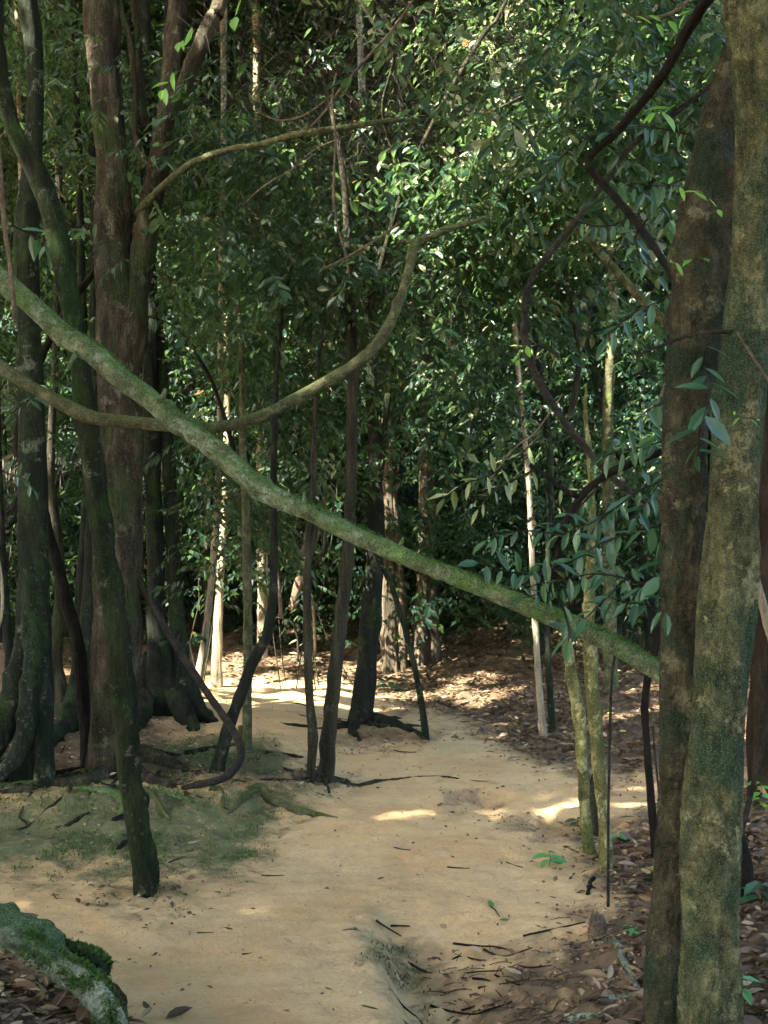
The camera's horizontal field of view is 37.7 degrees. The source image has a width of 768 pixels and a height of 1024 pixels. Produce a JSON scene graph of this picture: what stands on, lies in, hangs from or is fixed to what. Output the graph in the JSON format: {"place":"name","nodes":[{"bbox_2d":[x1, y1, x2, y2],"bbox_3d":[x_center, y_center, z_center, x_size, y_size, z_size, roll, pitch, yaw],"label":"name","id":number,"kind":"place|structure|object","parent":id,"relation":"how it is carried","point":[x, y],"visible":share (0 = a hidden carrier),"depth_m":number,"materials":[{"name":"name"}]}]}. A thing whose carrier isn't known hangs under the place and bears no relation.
{"place":"outdoors","nodes":[
{"label":"outdoors","id":0,"kind":"place"},
{"bbox_2d":[0,456,38,499],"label":"leafy twig","id":1,"kind":"object","parent":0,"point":[26,482],"visible":1,"depth_m":5.99,"materials":[{"name":"green plant"}]},
{"bbox_2d":[0,239,663,538],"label":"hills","id":2,"kind":"structure","parent":0,"point":[497,397],"depth_m":52.31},
{"bbox_2d":[0,536,767,1023],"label":"ground","id":3,"kind":"structure","parent":0,"point":[272,974],"depth_m":5.94,"materials":[{"name":"soil"}]},
{"bbox_2d":[0,321,81,668],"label":"edge stem","id":4,"kind":"object","parent":3,"relation":"on","point":[7,637],"visible":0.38,"depth_m":9.62,"materials":[{"name":"green plant"}]},
{"bbox_2d":[2,454,82,559],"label":"tree","id":5,"kind":"object","parent":3,"relation":"on","point":[9,511],"visible":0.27,"depth_m":11.62,"materials":[{"name":"green plant"}]},
{"bbox_2d":[13,268,93,767],"bbox_3d":[-2.330,0.117,8.002,0.628,3.743,0.110,0,-3,0],"label":"leaning dark stem","id":6,"kind":"object","parent":3,"relation":"on","point":[79,660],"visible":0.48,"depth_m":7.94,"materials":[{"name":"black plant"}]},
{"bbox_2d":[3,0,121,184],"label":"sunlit sapling","id":7,"kind":"object","parent":3,"relation":"on","point":[6,23],"visible":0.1,"depth_m":17.63,"materials":[{"name":"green plant"}]},
{"bbox_2d":[0,902,130,1023],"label":"lichen log","id":8,"kind":"object","parent":3,"relation":"on","point":[39,944],"visible":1,"depth_m":3.90,"materials":[{"name":"green plant"}]},
{"bbox_2d":[0,0,159,897],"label":"leaning slim tree","id":9,"kind":"object","parent":3,"relation":"on","point":[134,794],"visible":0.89,"depth_m":5.52,"materials":[{"name":"green plant"}]},
{"bbox_2d":[0,145,17,321],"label":"hanging vine","id":10,"kind":"object","parent":9,"relation":"hanging from","point":[7,249],"visible":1,"depth_m":4.65,"materials":[{"name":"beige plant"}]},
{"bbox_2d":[11,224,51,270],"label":"leafy twig","id":11,"kind":"object","parent":9,"relation":"attached to","point":[35,248],"visible":0.59,"depth_m":7.16,"materials":[{"name":"green plant"}]},
{"bbox_2d":[63,933,114,976],"bbox_3d":[-1.117,1.609,4.088,0.355,0.134,0.126,-2,-3,35],"label":"mossy clod","id":12,"kind":"object","parent":3,"relation":"on","point":[99,957],"visible":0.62,"depth_m":4.02,"materials":[{"name":"green plant"}]},
{"bbox_2d":[6,0,179,715],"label":"sinuous tree","id":13,"kind":"object","parent":3,"relation":"on","point":[60,681],"visible":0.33,"depth_m":10.63,"materials":[{"name":"brown plant"}]},
{"bbox_2d":[77,786,123,814],"bbox_3d":[-1.713,1.780,6.985,0.140,0.115,0.556,2,-4,-43],"label":"tree root","id":14,"kind":"object","parent":3,"relation":"on","point":[106,790],"visible":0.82,"depth_m":7.03,"materials":[{"name":"green plant"}]},
{"bbox_2d":[0,0,201,755],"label":"dark tree","id":15,"kind":"object","parent":3,"relation":"on","point":[66,721],"visible":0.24,"depth_m":9.74,"materials":[{"name":"brown plant"}]},
{"bbox_2d":[193,351,235,450],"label":"dark twig","id":16,"kind":"object","parent":15,"relation":"attached to","point":[224,417],"visible":0.92,"depth_m":8.84,"materials":[{"name":"wood"}]},
{"bbox_2d":[0,0,210,833],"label":"buttressed tree","id":17,"kind":"object","parent":3,"relation":"on","point":[27,699],"visible":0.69,"depth_m":7.56,"materials":[{"name":"brown plant"}]},
{"bbox_2d":[65,0,341,723],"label":"flared tree","id":18,"kind":"object","parent":3,"relation":"on","point":[204,713],"visible":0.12,"depth_m":10.34,"materials":[{"name":"brown plant"}]},
{"bbox_2d":[198,2,216,633],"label":"slim forest tree","id":19,"kind":"object","parent":3,"relation":"on","point":[208,404],"visible":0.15,"depth_m":17.84,"materials":[{"name":"brown plant"}]},
{"bbox_2d":[203,0,216,647],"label":"slim forest tree","id":20,"kind":"object","parent":3,"relation":"on","point":[206,102],"visible":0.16,"depth_m":16.87,"materials":[{"name":"brown plant"}]},
{"bbox_2d":[86,0,334,731],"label":"tree","id":21,"kind":"object","parent":3,"relation":"on","point":[162,692],"visible":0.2,"depth_m":10.27,"materials":[{"name":"brown plant"}]},
{"bbox_2d":[196,7,226,692],"bbox_3d":[-1.564,-6.025,11.891,2.396,15.995,3.130,1,-3,-27],"label":"sunlit leaning tree","id":22,"kind":"object","parent":3,"relation":"on","point":[200,666],"visible":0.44,"depth_m":10.71,"materials":[{"name":"brown plant"}]},
{"bbox_2d":[0,0,433,829],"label":"forked tree","id":23,"kind":"object","parent":3,"relation":"on","point":[122,320],"visible":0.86,"depth_m":7.74,"materials":[{"name":"brown plant"}]},
{"bbox_2d":[97,398,244,789],"bbox_3d":[-1.306,-0.136,7.482,1.323,3.740,0.625,-2,-4,44],"label":"loop vine","id":24,"kind":"object","parent":23,"relation":"attached to","point":[233,769],"visible":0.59,"depth_m":7.63,"materials":[{"name":"brown plant"}]},
{"bbox_2d":[132,118,427,221],"bbox_3d":[-0.892,-2.246,7.177,2.320,0.327,0.609,-1,-3,28],"label":"arched branch","id":25,"kind":"object","parent":23,"relation":"attached to","point":[158,190],"visible":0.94,"depth_m":6.91,"materials":[{"name":"brown plant"}]},
{"bbox_2d":[0,731,444,1021],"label":"ground moss","id":26,"kind":"object","parent":3,"relation":"on","point":[156,841],"visible":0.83,"depth_m":6.55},
{"bbox_2d":[0,164,449,773],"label":"slanting tree","id":27,"kind":"object","parent":3,"relation":"on","point":[272,374],"visible":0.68,"depth_m":8.36,"materials":[{"name":"green plant"}]},
{"bbox_2d":[149,314,201,357],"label":"leafy twig","id":28,"kind":"object","parent":27,"relation":"attached to","point":[180,341],"visible":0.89,"depth_m":8.06,"materials":[{"name":"green plant"}]},
{"bbox_2d":[226,4,245,623],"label":"slim forest tree","id":29,"kind":"object","parent":3,"relation":"on","point":[233,601],"visible":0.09,"depth_m":18.45,"materials":[{"name":"brown plant"}]},
{"bbox_2d":[141,21,381,687],"bbox_3d":[-2.294,-5.711,14.697,4.752,16.302,4.525,0,-3,0],"label":"sunlit pale tree","id":30,"kind":"object","parent":3,"relation":"on","point":[216,676],"visible":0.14,"depth_m":14.57,"materials":[{"name":"beige plant"}]},
{"bbox_2d":[143,270,389,756],"bbox_3d":[-1.187,0.143,10.348,2.530,3.844,3.718,0,-3,0],"label":"stubbed stem","id":31,"kind":"object","parent":3,"relation":"on","point":[247,519],"visible":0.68,"depth_m":9.99,"materials":[{"name":"green plant"}]},
{"bbox_2d":[271,5,303,651],"bbox_3d":[-1.481,-3.852,17.793,0.397,12.544,0.657,0,-9,-11],"label":"slim forest tree","id":32,"kind":"object","parent":3,"relation":"on","point":[299,625],"visible":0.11,"depth_m":17.03,"materials":[{"name":"brown plant"}]},
{"bbox_2d":[245,783,337,817],"bbox_3d":[-0.588,1.823,7.091,0.631,0.176,0.130,-1,-3,30],"label":"tree root","id":33,"kind":"object","parent":3,"relation":"on","point":[274,800],"visible":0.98,"depth_m":7.10,"materials":[{"name":"brown plant"}]},
{"bbox_2d":[0,0,590,658],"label":"lit tree","id":34,"kind":"object","parent":3,"relation":"on","point":[158,20],"visible":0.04,"depth_m":19.48,"materials":[{"name":"green plant"}]},
{"bbox_2d":[137,0,471,741],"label":"central dark tree","id":35,"kind":"object","parent":3,"relation":"on","point":[361,711],"visible":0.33,"depth_m":10.55,"materials":[{"name":"green plant"}]},
{"bbox_2d":[4,456,654,651],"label":"undergrowth","id":36,"kind":"object","parent":3,"relation":"on","point":[409,528],"visible":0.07,"depth_m":17.70,"materials":[{"name":"green plant"}]},
{"bbox_2d":[0,3,702,688],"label":"brushwood","id":37,"kind":"object","parent":3,"relation":"on","point":[338,453],"visible":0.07,"depth_m":15.95,"materials":[{"name":"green plant"}]},
{"bbox_2d":[288,490,328,610],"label":"thin branch","id":38,"kind":"object","parent":37,"relation":"on","point":[297,587],"visible":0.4,"depth_m":14.43,"materials":[{"name":"beige plant"}]},
{"bbox_2d":[170,88,533,783],"bbox_3d":[-0.241,-0.629,9.247,2.776,5.473,3.535,0,-3,0],"label":"slender pole tree","id":39,"kind":"object","parent":3,"relation":"on","point":[308,674],"visible":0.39,"depth_m":8.50,"materials":[{"name":"green plant"}]},
{"bbox_2d":[0,0,724,691],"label":"woods","id":40,"kind":"object","parent":3,"relation":"on","point":[452,556],"visible":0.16,"depth_m":15.98,"materials":[{"name":"green plant"}]},
{"bbox_2d":[350,0,408,674],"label":"sun edged tree","id":41,"kind":"object","parent":3,"relation":"on","point":[392,650],"visible":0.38,"depth_m":15.56,"materials":[{"name":"beige plant"}]},
{"bbox_2d":[0,594,767,1023],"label":"leaf litter","id":42,"kind":"object","parent":3,"relation":"on","point":[758,912],"visible":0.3,"depth_m":9.00,"materials":[{"name":"plant"}]},
{"bbox_2d":[0,688,767,1023],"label":"soil debris","id":43,"kind":"object","parent":3,"relation":"on","point":[40,998],"visible":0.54,"depth_m":5.18,"materials":[{"name":"brown plant"}]},
{"bbox_2d":[0,675,767,1023],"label":"earth crumbs","id":44,"kind":"object","parent":3,"relation":"on","point":[632,945],"visible":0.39,"depth_m":6.07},
{"bbox_2d":[368,528,429,739],"bbox_3d":[0.129,1.166,10.055,0.577,2.046,0.101,0,-3,0],"label":"curved thin tree","id":45,"kind":"object","parent":3,"relation":"on","point":[422,709],"visible":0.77,"depth_m":10.03,"materials":[{"name":"brown plant"}]},
{"bbox_2d":[395,3,410,595],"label":"slim forest tree","id":46,"kind":"object","parent":3,"relation":"on","point":[404,502],"visible":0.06,"depth_m":19.30,"materials":[{"name":"brown plant"}]},
{"bbox_2d":[112,0,720,794],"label":"rough barked tree","id":47,"kind":"object","parent":3,"relation":"on","point":[472,58],"visible":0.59,"depth_m":7.97,"materials":[{"name":"green plant"}]},
{"bbox_2d":[234,5,722,738],"bbox_3d":[0.983,-5.940,9.300,4.242,16.274,4.827,0,-3,0],"label":"slim pair left stem","id":48,"kind":"object","parent":3,"relation":"on","point":[494,263],"visible":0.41,"depth_m":8.72,"materials":[{"name":"green plant"}]},
{"bbox_2d":[544,207,580,419],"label":"brown stem","id":49,"kind":"object","parent":48,"relation":"attached to","point":[576,386],"visible":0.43,"depth_m":8.64,"materials":[{"name":"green plant"}]},
{"bbox_2d":[322,0,721,668],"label":"twin far tree","id":50,"kind":"object","parent":3,"relation":"on","point":[428,652],"visible":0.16,"depth_m":14.13,"materials":[{"name":"green plant"}]},
{"bbox_2d":[423,898,647,1023],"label":"twig litter","id":51,"kind":"object","parent":3,"relation":"on","point":[532,1008],"visible":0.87,"depth_m":4.38,"materials":[{"name":"brown plant"}]},
{"bbox_2d":[531,7,555,732],"bbox_3d":[2.435,-5.851,10.755,4.852,16.172,2.467,-1,-3,21],"label":"tree trunk","id":52,"kind":"object","parent":3,"relation":"on","point":[548,661],"visible":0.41,"depth_m":10.61,"materials":[{"name":"grey plant"}]},
{"bbox_2d":[325,0,767,1023],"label":"great twin tree","id":53,"kind":"object","parent":3,"relation":"on","point":[709,580],"visible":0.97,"depth_m":3.73,"materials":[{"name":"brown plant"}]},
{"bbox_2d":[0,215,489,432],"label":"sagging branch","id":54,"kind":"object","parent":53,"relation":"attached to","point":[76,411],"visible":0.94,"depth_m":5.23,"materials":[{"name":"green plant"}]},
{"bbox_2d":[0,263,659,682],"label":"mossy branch","id":55,"kind":"object","parent":53,"relation":"attached to","point":[162,409],"visible":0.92,"depth_m":4.83,"materials":[{"name":"green plant"}]},
{"bbox_2d":[457,550,564,589],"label":"leafy twig","id":56,"kind":"object","parent":55,"relation":"on","point":[519,581],"visible":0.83,"depth_m":4.28,"materials":[{"name":"green plant"}]},
{"bbox_2d":[547,601,575,662],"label":"leafy twig","id":57,"kind":"object","parent":55,"relation":"attached to","point":[566,628],"visible":1,"depth_m":4.08,"materials":[{"name":"green plant"}]},
{"bbox_2d":[513,564,610,608],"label":"leafy twig","id":58,"kind":"object","parent":55,"relation":"on","point":[551,597],"visible":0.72,"depth_m":4.21,"materials":[{"name":"green plant"}]},
{"bbox_2d":[526,558,658,603],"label":"leafy twig","id":59,"kind":"object","parent":55,"relation":"attached to","point":[597,580],"visible":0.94,"depth_m":4.06,"materials":[{"name":"green plant"}]},
{"bbox_2d":[529,448,661,620],"bbox_3d":[0.871,0.063,4.382,0.613,0.721,0.037,0,-3,0],"label":"black liana","id":60,"kind":"object","parent":55,"relation":"attached to","point":[585,491],"visible":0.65,"depth_m":4.38,"materials":[{"name":"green plant"}]},
{"bbox_2d":[473,529,563,556],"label":"leafy twig","id":61,"kind":"object","parent":60,"relation":"attached to","point":[535,541],"visible":0.93,"depth_m":4.29,"materials":[{"name":"green plant"}]},
{"bbox_2d":[529,489,596,541],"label":"leafy twig","id":62,"kind":"object","parent":60,"relation":"attached to","point":[581,512],"visible":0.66,"depth_m":4.66,"materials":[{"name":"green plant"}]},
{"bbox_2d":[564,548,643,579],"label":"leafy twig","id":63,"kind":"object","parent":60,"relation":"attached to","point":[592,555],"visible":0.6,"depth_m":4.33,"materials":[{"name":"green plant"}]},
{"bbox_2d":[547,469,661,552],"bbox_3d":[0.848,-0.009,4.219,0.469,0.333,0.282,0,-3,0],"label":"leafy twig","id":64,"kind":"object","parent":55,"relation":"attached to","point":[613,508],"visible":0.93,"depth_m":4.19,"materials":[{"name":"green plant"}]},
{"bbox_2d":[576,562,636,636],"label":"leafy twig","id":65,"kind":"object","parent":55,"relation":"attached to","point":[581,624],"visible":0.85,"depth_m":4.21,"materials":[{"name":"green plant"}]},
{"bbox_2d":[331,73,349,278],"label":"hanging vine","id":66,"kind":"object","parent":53,"relation":"hanging from","point":[333,191],"visible":1,"depth_m":6.18,"materials":[{"name":"beige plant"}]},
{"bbox_2d":[306,0,413,130],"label":"slanting vine","id":67,"kind":"object","parent":53,"relation":"attached to","point":[369,55],"visible":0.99,"depth_m":6.32,"materials":[{"name":"beige plant"}]},
{"bbox_2d":[523,134,596,202],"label":"leafy twig","id":68,"kind":"object","parent":53,"relation":"attached to","point":[560,164],"visible":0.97,"depth_m":5.51,"materials":[{"name":"green plant"}]},
{"bbox_2d":[528,525,658,590],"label":"leafy twig","id":69,"kind":"object","parent":53,"relation":"attached to","point":[612,550],"visible":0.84,"depth_m":4.14,"materials":[{"name":"green plant"}]},
{"bbox_2d":[553,213,636,243],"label":"leafy twig","id":70,"kind":"object","parent":53,"relation":"attached to","point":[595,230],"visible":0.93,"depth_m":5.21,"materials":[{"name":"green plant"}]},
{"bbox_2d":[564,219,664,326],"bbox_3d":[1.387,-1.281,6.364,0.734,0.751,0.058,0,-3,0],"label":"mossy side branch","id":71,"kind":"object","parent":53,"relation":"attached to","point":[625,281],"visible":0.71,"depth_m":6.35,"materials":[{"name":"green plant"}]},
{"bbox_2d":[520,81,711,507],"bbox_3d":[1.226,-1.140,5.658,1.089,2.249,0.046,0,-3,0],"label":"grey liana","id":72,"kind":"object","parent":53,"relation":"attached to","point":[575,435],"visible":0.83,"depth_m":5.64,"materials":[{"name":"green plant"}]},
{"bbox_2d":[589,427,661,478],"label":"leafy twig","id":73,"kind":"object","parent":53,"relation":"attached to","point":[644,442],"visible":0.84,"depth_m":4.28,"materials":[{"name":"green plant"}]},
{"bbox_2d":[593,580,660,631],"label":"leafy twig","id":74,"kind":"object","parent":53,"relation":"attached to","point":[635,611],"visible":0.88,"depth_m":4.00,"materials":[{"name":"green plant"}]},
{"bbox_2d":[596,293,670,359],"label":"leafy twig","id":75,"kind":"object","parent":53,"relation":"attached to","point":[634,314],"visible":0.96,"depth_m":4.62,"materials":[{"name":"green plant"}]},
{"bbox_2d":[606,400,663,454],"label":"leafy twig","id":76,"kind":"object","parent":53,"relation":"attached to","point":[656,416],"visible":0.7,"depth_m":4.08,"materials":[{"name":"green plant"}]},
{"bbox_2d":[608,53,669,94],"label":"leafy twig","id":77,"kind":"object","parent":53,"relation":"attached to","point":[638,73],"visible":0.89,"depth_m":5.09,"materials":[{"name":"green plant"}]},
{"bbox_2d":[625,474,662,532],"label":"leafy twig","id":78,"kind":"object","parent":53,"relation":"attached to","point":[646,510],"visible":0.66,"depth_m":4.11,"materials":[{"name":"green plant"}]},
{"bbox_2d":[584,0,713,281],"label":"hooked branch","id":79,"kind":"object","parent":53,"relation":"attached to","point":[691,24],"visible":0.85,"depth_m":4.76,"materials":[{"name":"black plant"}]},
{"bbox_2d":[607,164,675,233],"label":"leafy twig","id":80,"kind":"object","parent":79,"relation":"attached to","point":[639,201],"visible":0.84,"depth_m":4.78,"materials":[{"name":"green plant"}]},
{"bbox_2d":[619,219,667,290],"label":"leafy twig","id":81,"kind":"object","parent":79,"relation":"attached to","point":[662,281],"visible":0.9,"depth_m":4.78,"materials":[{"name":"green plant"}]},
{"bbox_2d":[595,109,692,152],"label":"leafy twig","id":82,"kind":"object","parent":79,"relation":"attached to","point":[653,135],"visible":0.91,"depth_m":5.15,"materials":[{"name":"green plant"}]},
{"bbox_2d":[618,169,686,206],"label":"leafy twig","id":83,"kind":"object","parent":53,"relation":"attached to","point":[657,195],"visible":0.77,"depth_m":4.66,"materials":[{"name":"green plant"}]},
{"bbox_2d":[637,522,671,635],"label":"leafy twig","id":84,"kind":"object","parent":53,"relation":"attached to","point":[650,587],"visible":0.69,"depth_m":3.82,"materials":[{"name":"green plant"}]},
{"bbox_2d":[635,329,733,356],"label":"thin branch","id":85,"kind":"object","parent":53,"relation":"attached to","point":[701,332],"visible":0.88,"depth_m":3.62,"materials":[{"name":"brown plant"}]},
{"bbox_2d":[666,331,736,471],"bbox_3d":[0.996,-0.351,3.499,0.193,0.436,0.296,-1,-3,24],"label":"leafy twig","id":86,"kind":"object","parent":53,"relation":"attached to","point":[715,426],"visible":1,"depth_m":3.48,"materials":[{"name":"green plant"}]},
{"bbox_2d":[562,638,595,854],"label":"snapped tree","id":87,"kind":"object","parent":3,"relation":"on","point":[578,713],"visible":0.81,"depth_m":6.20,"materials":[{"name":"green plant"}]},
{"bbox_2d":[580,773,598,836],"bbox_3d":[1.299,1.845,7.008,0.180,0.432,0.194,0,-3,0],"label":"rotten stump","id":88,"kind":"object","parent":3,"relation":"on","point":[594,814],"visible":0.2,"depth_m":6.95,"materials":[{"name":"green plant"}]},
{"bbox_2d":[522,0,661,660],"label":"shadowed back tree","id":89,"kind":"object","parent":3,"relation":"on","point":[637,547],"visible":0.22,"depth_m":13.70,"materials":[{"name":"green plant"}]},
{"bbox_2d":[588,908,606,939],"bbox_3d":[0.910,1.764,4.788,0.106,0.152,0.115,0,-3,0],"label":"rock","id":90,"kind":"object","parent":3,"relation":"on","point":[597,923],"visible":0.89,"depth_m":4.76,"materials":[{"name":"grey stone"}]},
{"bbox_2d":[582,382,613,873],"bbox_3d":[1.113,0.672,5.856,0.160,2.711,0.080,0,-3,0],"label":"lichened tree","id":91,"kind":"object","parent":3,"relation":"on","point":[599,761],"visible":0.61,"depth_m":5.81,"materials":[{"name":"green plant"}]},
{"bbox_2d":[518,2,708,693],"bbox_3d":[8.541,-5.868,12.943,17.976,16.036,5.005,0,-3,0],"label":"pale tree","id":92,"kind":"object","parent":3,"relation":"on","point":[608,430],"visible":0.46,"depth_m":12.49,"materials":[{"name":"green plant"}]},
{"bbox_2d":[606,624,620,906],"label":"thin sapling","id":93,"kind":"object","parent":3,"relation":"on","point":[608,788],"visible":0.94,"depth_m":5.14,"materials":[{"name":"brown plant"}]},
{"bbox_2d":[612,936,640,990],"bbox_3d":[0.932,1.743,4.355,0.041,0.042,0.586,0,-3,3],"label":"tree root","id":94,"kind":"object","parent":3,"relation":"on","point":[623,960],"visible":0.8,"depth_m":4.32,"materials":[{"name":"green plant"}]},
{"bbox_2d":[640,605,660,857],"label":"tree trunk","id":95,"kind":"object","parent":3,"relation":"on","point":[651,803],"visible":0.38,"depth_m":5.86,"materials":[{"name":"black plant"}]},
{"bbox_2d":[740,833,753,904],"bbox_3d":[1.544,1.445,4.883,0.126,0.575,0.135,0,-3,0],"label":"black stump","id":96,"kind":"object","parent":3,"relation":"on","point":[747,872],"visible":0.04,"depth_m":4.83,"materials":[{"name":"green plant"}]},
{"bbox_2d":[740,882,767,902],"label":"seedling","id":97,"kind":"object","parent":3,"relation":"on","point":[748,888],"visible":0.79,"depth_m":4.74,"materials":[{"name":"green plant"}]},
{"bbox_2d":[742,725,767,837],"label":"thin branch","id":98,"kind":"object","parent":3,"relation":"on","point":[748,804],"visible":0.51,"depth_m":4.85,"materials":[{"name":"brown plant"}]},
{"bbox_2d":[746,385,767,797],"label":"edge tree","id":99,"kind":"object","parent":3,"relation":"on","point":[757,718],"visible":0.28,"depth_m":7.04,"materials":[{"name":"red plant"}]},
{"bbox_2d":[758,580,767,639],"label":"pale pole","id":100,"kind":"object","parent":3,"relation":"on","point":[763,605],"visible":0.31,"depth_m":6.17,"materials":[{"name":"beige plant"}]},
{"bbox_2d":[484,393,562,489],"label":"thin branch","id":101,"kind":"object","parent":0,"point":[523,441],"visible":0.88,"depth_m":7.42,"materials":[{"name":"beige plant"}]},
{"bbox_2d":[428,435,540,514],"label":"leafy twig","id":102,"kind":"object","parent":101,"relation":"attached to","point":[454,498],"visible":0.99,"depth_m":7.33,"materials":[{"name":"green plant"}]},
{"bbox_2d":[471,466,540,524],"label":"leafy twig","id":103,"kind":"object","parent":101,"relation":"attached to","point":[510,489],"visible":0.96,"depth_m":7.55,"materials":[{"name":"green plant"}]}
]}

